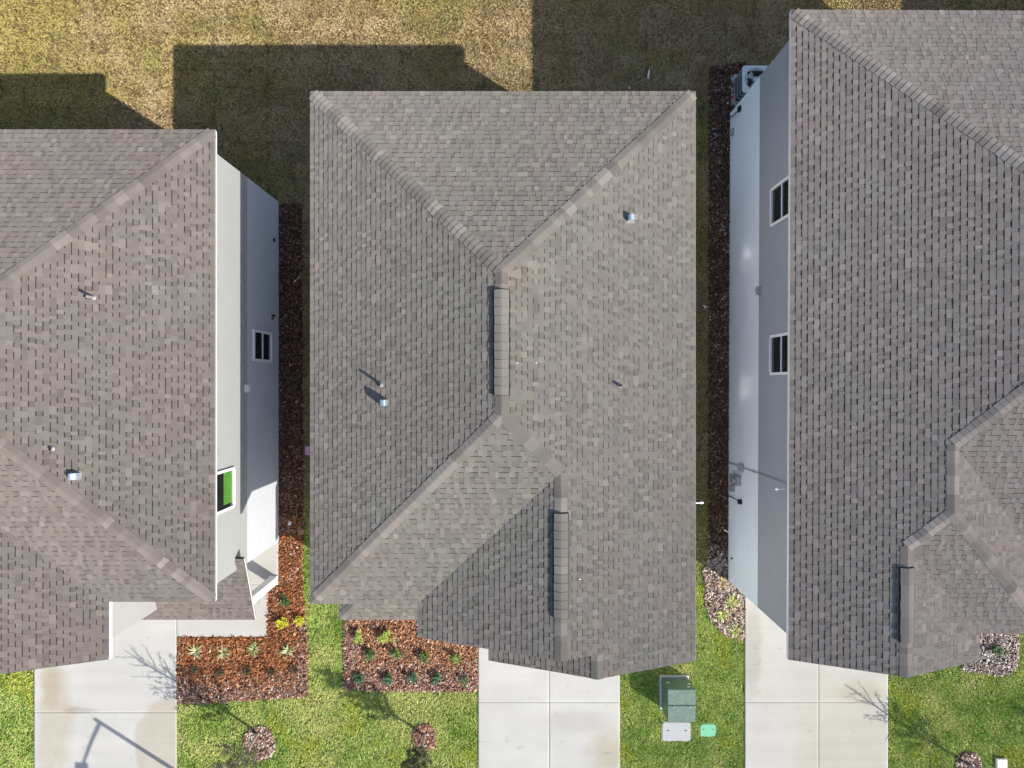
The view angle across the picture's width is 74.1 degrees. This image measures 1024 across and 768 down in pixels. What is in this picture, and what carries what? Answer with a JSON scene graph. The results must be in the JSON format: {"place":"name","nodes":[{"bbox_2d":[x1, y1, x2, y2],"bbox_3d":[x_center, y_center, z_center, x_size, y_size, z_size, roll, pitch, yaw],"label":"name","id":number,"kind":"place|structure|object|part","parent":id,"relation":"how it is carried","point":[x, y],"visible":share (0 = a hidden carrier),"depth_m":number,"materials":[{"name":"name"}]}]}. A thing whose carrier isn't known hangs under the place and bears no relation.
{"place":"outdoors","nodes":[
{"label":"outdoors","id":0,"kind":"place"},
{"bbox_2d":[34,620,176,767],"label":"driveway","id":1,"kind":"structure","parent":0,"point":[118,709],"depth_m":23.25,"materials":[{"name":"concrete"}]},
{"bbox_2d":[247,543,278,583],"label":"porch floor","id":2,"kind":"structure","parent":0,"point":[262,567],"depth_m":23.21,"materials":[{"name":"concrete"}]},
{"bbox_2d":[300,221,309,585],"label":"lawn grass","id":3,"kind":"structure","parent":0,"point":[307,379],"depth_m":23.28,"materials":[{"name":"green plant"}]},
{"bbox_2d":[305,446,309,454],"bbox_3d":[-6.889,2.286,23.242,0.400,0.035,0.300,0,90,0],"label":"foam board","id":4,"kind":"object","parent":3,"relation":"on","point":[307,450],"visible":0.43,"depth_m":23.23,"materials":[{"name":"purple plastic"}]},
{"bbox_2d":[0,0,1023,767],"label":"ground","id":5,"kind":"structure","parent":0,"point":[500,82],"depth_m":23.30,"materials":[{"name":"green plant"}]},
{"bbox_2d":[0,128,278,673],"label":"house","id":6,"kind":"structure","parent":5,"relation":"on","point":[139,376],"depth_m":16.92,"materials":[{"name":"concrete"}]},
{"bbox_2d":[217,467,234,514],"bbox_3d":[-7.954,2.950,18.655,0.069,1.550,1.160,0,90,0],"label":"window","id":7,"kind":"structure","parent":6,"relation":"in","point":[226,477],"depth_m":18.86,"materials":[{"name":"green glass"}]},
{"bbox_2d":[253,329,271,362],"bbox_3d":[-7.954,-1.200,21.660,0.069,1.540,0.980,0,90,0],"label":"window","id":8,"kind":"structure","parent":6,"relation":"in","point":[262,340],"depth_m":21.64,"materials":[{"name":"glass"}]},
{"bbox_2d":[177,584,267,636],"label":"walkway","id":9,"kind":"structure","parent":5,"relation":"on","point":[257,626],"depth_m":23.25,"materials":[{"name":"concrete"}]},
{"bbox_2d":[175,202,308,703],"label":"mulch","id":10,"kind":"object","parent":5,"relation":"on","point":[206,685],"visible":1,"depth_m":23.23,"materials":[{"name":"brown wood"}]},
{"bbox_2d":[187,665,198,676],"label":"shrub","id":11,"kind":"object","parent":10,"relation":"on","point":[193,670],"visible":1,"depth_m":23.14,"materials":[{"name":"green plant"}]},
{"bbox_2d":[187,645,201,660],"bbox_3d":[-10.816,9.156,23.187,0.625,0.186,0.634,0,90,0],"label":"flax lily","id":12,"kind":"object","parent":10,"relation":"on","point":[196,653],"visible":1,"depth_m":23.18,"materials":[{"name":"green plant"}]},
{"bbox_2d":[213,668,224,676],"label":"shrub","id":13,"kind":"object","parent":10,"relation":"on","point":[221,672],"visible":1,"depth_m":23.14,"materials":[{"name":"green plant"}]},
{"bbox_2d":[216,645,229,659],"bbox_3d":[-9.858,9.212,23.180,0.603,0.200,0.551,19,90,0],"label":"flax lily","id":14,"kind":"object","parent":10,"relation":"on","point":[222,654],"visible":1,"depth_m":23.19,"materials":[{"name":"green plant"}]},
{"bbox_2d":[240,665,250,676],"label":"shrub","id":15,"kind":"object","parent":10,"relation":"on","point":[247,671],"visible":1,"depth_m":23.13,"materials":[{"name":"green plant"}]},
{"bbox_2d":[246,641,260,658],"bbox_3d":[-8.859,9.061,23.182,0.546,0.196,0.644,0,90,0],"label":"flax lily","id":16,"kind":"object","parent":10,"relation":"on","point":[255,649],"visible":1,"depth_m":23.18,"materials":[{"name":"green plant"}]},
{"bbox_2d":[266,668,274,677],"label":"shrub","id":17,"kind":"object","parent":10,"relation":"on","point":[270,671],"visible":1,"depth_m":23.14,"materials":[{"name":"green plant"}]},
{"bbox_2d":[274,617,288,629],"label":"yellow shrub","id":18,"kind":"object","parent":10,"relation":"on","point":[281,623],"visible":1,"depth_m":23.05,"materials":[{"name":"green plant"}]},
{"bbox_2d":[278,593,291,608],"bbox_3d":[-7.764,7.396,23.110,0.463,0.390,0.404,37,90,0],"label":"shrub","id":19,"kind":"object","parent":10,"relation":"on","point":[285,601],"visible":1,"depth_m":23.06,"materials":[{"name":"green plant"}]},
{"bbox_2d":[279,643,295,657],"bbox_3d":[-7.643,9.151,23.191,0.635,0.177,0.642,27,90,0],"label":"flax lily","id":20,"kind":"object","parent":10,"relation":"on","point":[284,651],"visible":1,"depth_m":23.17,"materials":[{"name":"green plant"}]},
{"bbox_2d":[289,664,297,674],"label":"shrub","id":21,"kind":"object","parent":10,"relation":"on","point":[294,669],"visible":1,"depth_m":23.14,"materials":[{"name":"green plant"}]},
{"bbox_2d":[294,615,304,626],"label":"yellow shrub","id":22,"kind":"object","parent":10,"relation":"on","point":[299,621],"visible":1,"depth_m":23.05,"materials":[{"name":"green plant"}]},
{"bbox_2d":[241,725,275,761],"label":"mulch","id":23,"kind":"object","parent":5,"relation":"on","point":[264,743],"visible":0.86,"depth_m":23.22,"materials":[{"name":"brown wood"}]},
{"bbox_2d":[209,732,261,767],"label":"young tree","id":24,"kind":"object","parent":23,"relation":"on","point":[245,758],"visible":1,"depth_m":21.43,"materials":[{"name":"green plant"}]},
{"bbox_2d":[342,620,478,692],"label":"mulch","id":25,"kind":"object","parent":5,"relation":"on","point":[409,644],"visible":0.46,"depth_m":23.23,"materials":[{"name":"brown wood"}]},
{"bbox_2d":[353,629,362,643],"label":"lime shrub","id":26,"kind":"object","parent":25,"relation":"on","point":[357,636],"visible":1,"depth_m":23.03,"materials":[{"name":"green plant"}]},
{"bbox_2d":[354,671,364,687],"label":"shrub","id":27,"kind":"object","parent":25,"relation":"on","point":[359,678],"visible":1,"depth_m":23.08,"materials":[{"name":"green plant"}]},
{"bbox_2d":[364,649,376,662],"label":"shrub","id":28,"kind":"object","parent":25,"relation":"on","point":[368,654],"visible":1,"depth_m":23.03,"materials":[{"name":"green plant"}]},
{"bbox_2d":[376,630,396,643],"bbox_3d":[-4.257,8.571,23.023,0.710,0.564,0.513,0,90,0],"label":"lime shrub","id":29,"kind":"object","parent":25,"relation":"on","point":[385,636],"visible":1,"depth_m":22.95,"materials":[{"name":"green plant"}]},
{"bbox_2d":[381,673,393,685],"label":"shrub","id":30,"kind":"object","parent":25,"relation":"on","point":[386,678],"visible":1,"depth_m":23.03,"materials":[{"name":"green plant"}]},
{"bbox_2d":[390,648,402,660],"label":"shrub","id":31,"kind":"object","parent":25,"relation":"on","point":[395,653],"visible":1,"depth_m":23.02,"materials":[{"name":"green plant"}]},
{"bbox_2d":[406,671,418,684],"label":"shrub","id":32,"kind":"object","parent":25,"relation":"on","point":[412,677],"visible":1,"depth_m":23.03,"materials":[{"name":"green plant"}]},
{"bbox_2d":[418,651,428,663],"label":"shrub","id":33,"kind":"object","parent":25,"relation":"on","point":[423,657],"visible":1,"depth_m":23.05,"materials":[{"name":"green plant"}]},
{"bbox_2d":[432,673,440,684],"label":"shrub","id":34,"kind":"object","parent":25,"relation":"on","point":[437,678],"visible":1,"depth_m":23.02,"materials":[{"name":"green plant"}]},
{"bbox_2d":[449,653,460,664],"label":"shrub","id":35,"kind":"object","parent":25,"relation":"on","point":[454,657],"visible":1,"depth_m":23.06,"materials":[{"name":"green plant"}]},
{"bbox_2d":[457,675,470,686],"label":"shrub","id":36,"kind":"object","parent":25,"relation":"on","point":[462,680],"visible":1,"depth_m":23.09,"materials":[{"name":"green plant"}]},
{"bbox_2d":[411,723,435,750],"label":"mulch","id":37,"kind":"object","parent":5,"relation":"on","point":[420,730],"visible":0.87,"depth_m":23.23,"materials":[{"name":"brown wood"}]},
{"bbox_2d":[399,733,432,767],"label":"young tree","id":38,"kind":"object","parent":37,"relation":"on","point":[419,752],"visible":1,"depth_m":21.66,"materials":[{"name":"green plant"}]},
{"bbox_2d":[309,90,703,679],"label":"house","id":39,"kind":"structure","parent":5,"relation":"on","point":[502,376],"depth_m":16.56,"materials":[{"name":"concrete"}]},
{"bbox_2d":[0,584,1023,767],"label":"lawn grass","id":40,"kind":"structure","parent":5,"relation":"on","point":[629,698],"depth_m":23.27,"materials":[{"name":"green plant"}]},
{"bbox_2d":[661,721,690,740],"bbox_3d":[5.635,11.910,23.284,1.010,0.072,0.680,0,90,0],"label":"lawn service box","id":41,"kind":"object","parent":5,"relation":"on","point":[676,731],"visible":0.98,"depth_m":23.25,"materials":[{"name":"grey plastic"}]},
{"bbox_2d":[659,675,694,721],"bbox_3d":[5.560,10.565,22.775,1.000,1.050,1.170,0,90,0],"label":"utility cabinet","id":42,"kind":"object","parent":5,"relation":"on","point":[677,698],"visible":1,"depth_m":22.27,"materials":[{"name":"metal"}]},
{"bbox_3d":[5.565,10.828,22.727,0.920,0.906,0.544,0,90,0],"label":"door","id":43,"kind":"part","parent":42,"relation":"part of","materials":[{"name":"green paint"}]},
{"bbox_2d":[699,723,715,736],"bbox_3d":[6.715,11.870,23.284,0.570,0.072,0.460,0,90,0],"label":"lawn service box","id":44,"kind":"object","parent":5,"relation":"on","point":[707,729],"visible":1,"depth_m":23.25,"materials":[{"name":"green plastic"}]},
{"bbox_2d":[701,61,746,639],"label":"mulch","id":45,"kind":"object","parent":5,"relation":"on","point":[715,569],"visible":0.98,"depth_m":23.23,"materials":[{"name":"brown wood"}]},
{"bbox_2d":[715,606,729,622],"bbox_3d":[7.200,7.889,23.177,0.542,0.206,0.622,0,90,0],"label":"grass tuft","id":46,"kind":"object","parent":45,"relation":"on","point":[722,616],"visible":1,"depth_m":23.17,"materials":[{"name":"green plant"}]},
{"bbox_2d":[717,577,727,587],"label":"grass tuft","id":47,"kind":"object","parent":45,"relation":"on","point":[723,580],"visible":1,"depth_m":23.18,"materials":[{"name":"beige plant"}]},
{"bbox_2d":[724,595,739,610],"bbox_3d":[7.481,7.491,23.161,0.704,0.237,0.560,-37,90,0],"label":"grass tuft","id":48,"kind":"object","parent":45,"relation":"on","point":[733,599],"visible":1,"depth_m":23.19,"materials":[{"name":"green plant"}]},
{"bbox_2d":[727,624,739,637],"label":"grass tuft","id":49,"kind":"object","parent":45,"relation":"on","point":[734,632],"visible":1,"depth_m":23.18,"materials":[{"name":"green plant"}]},
{"bbox_2d":[730,66,767,105],"bbox_3d":[8.040,-10.060,22.825,1.080,0.950,1.080,0,90,0],"label":"air conditioner","id":50,"kind":"object","parent":5,"relation":"on","point":[745,78],"visible":0.61,"depth_m":22.43,"materials":[{"name":"metal"}]},
{"bbox_2d":[724,8,1023,677],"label":"house","id":51,"kind":"structure","parent":5,"relation":"on","point":[876,392],"depth_m":16.77,"materials":[{"name":"concrete"}]},
{"bbox_2d":[769,332,787,374],"bbox_3d":[7.402,-0.820,18.670,0.069,1.540,1.140,0,90,0],"label":"window","id":52,"kind":"structure","parent":51,"relation":"in","point":[778,343],"depth_m":18.87,"materials":[{"name":"glass"}]},
{"bbox_2d":[770,176,787,226],"bbox_3d":[7.420,-5.040,18.670,0.069,1.540,1.100,0,90,0],"label":"window","id":53,"kind":"structure","parent":51,"relation":"in","point":[778,193],"depth_m":18.86,"materials":[{"name":"glass"}]},
{"bbox_2d":[954,750,983,767],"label":"mulch","id":54,"kind":"object","parent":5,"relation":"on","point":[965,759],"visible":0.99,"depth_m":23.23,"materials":[{"name":"brown wood"}]},
{"bbox_2d":[960,633,1019,676],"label":"mulch","id":55,"kind":"object","parent":5,"relation":"on","point":[990,662],"visible":0.28,"depth_m":23.23,"materials":[{"name":"grey gravel"}]},
{"bbox_2d":[992,645,1007,657],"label":"shrub","id":56,"kind":"object","parent":55,"relation":"on","point":[996,649],"visible":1,"depth_m":23.08,"materials":[{"name":"green plant"}]},
{"bbox_2d":[995,758,1006,767],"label":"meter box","id":57,"kind":"object","parent":5,"relation":"on","point":[1000,762],"visible":1,"depth_m":23.16,"materials":[{"name":"white plastic"}]},
{"bbox_2d":[478,647,619,767],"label":"driveway","id":58,"kind":"structure","parent":0,"point":[528,717],"depth_m":23.25,"materials":[{"name":"concrete"}]},
{"bbox_2d":[696,219,710,585],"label":"lawn grass","id":59,"kind":"structure","parent":0,"point":[700,365],"depth_m":23.28,"materials":[{"name":"green plant"}]},
{"bbox_2d":[744,595,887,767],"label":"driveway","id":60,"kind":"structure","parent":0,"point":[798,714],"depth_m":23.25,"materials":[{"name":"concrete"}]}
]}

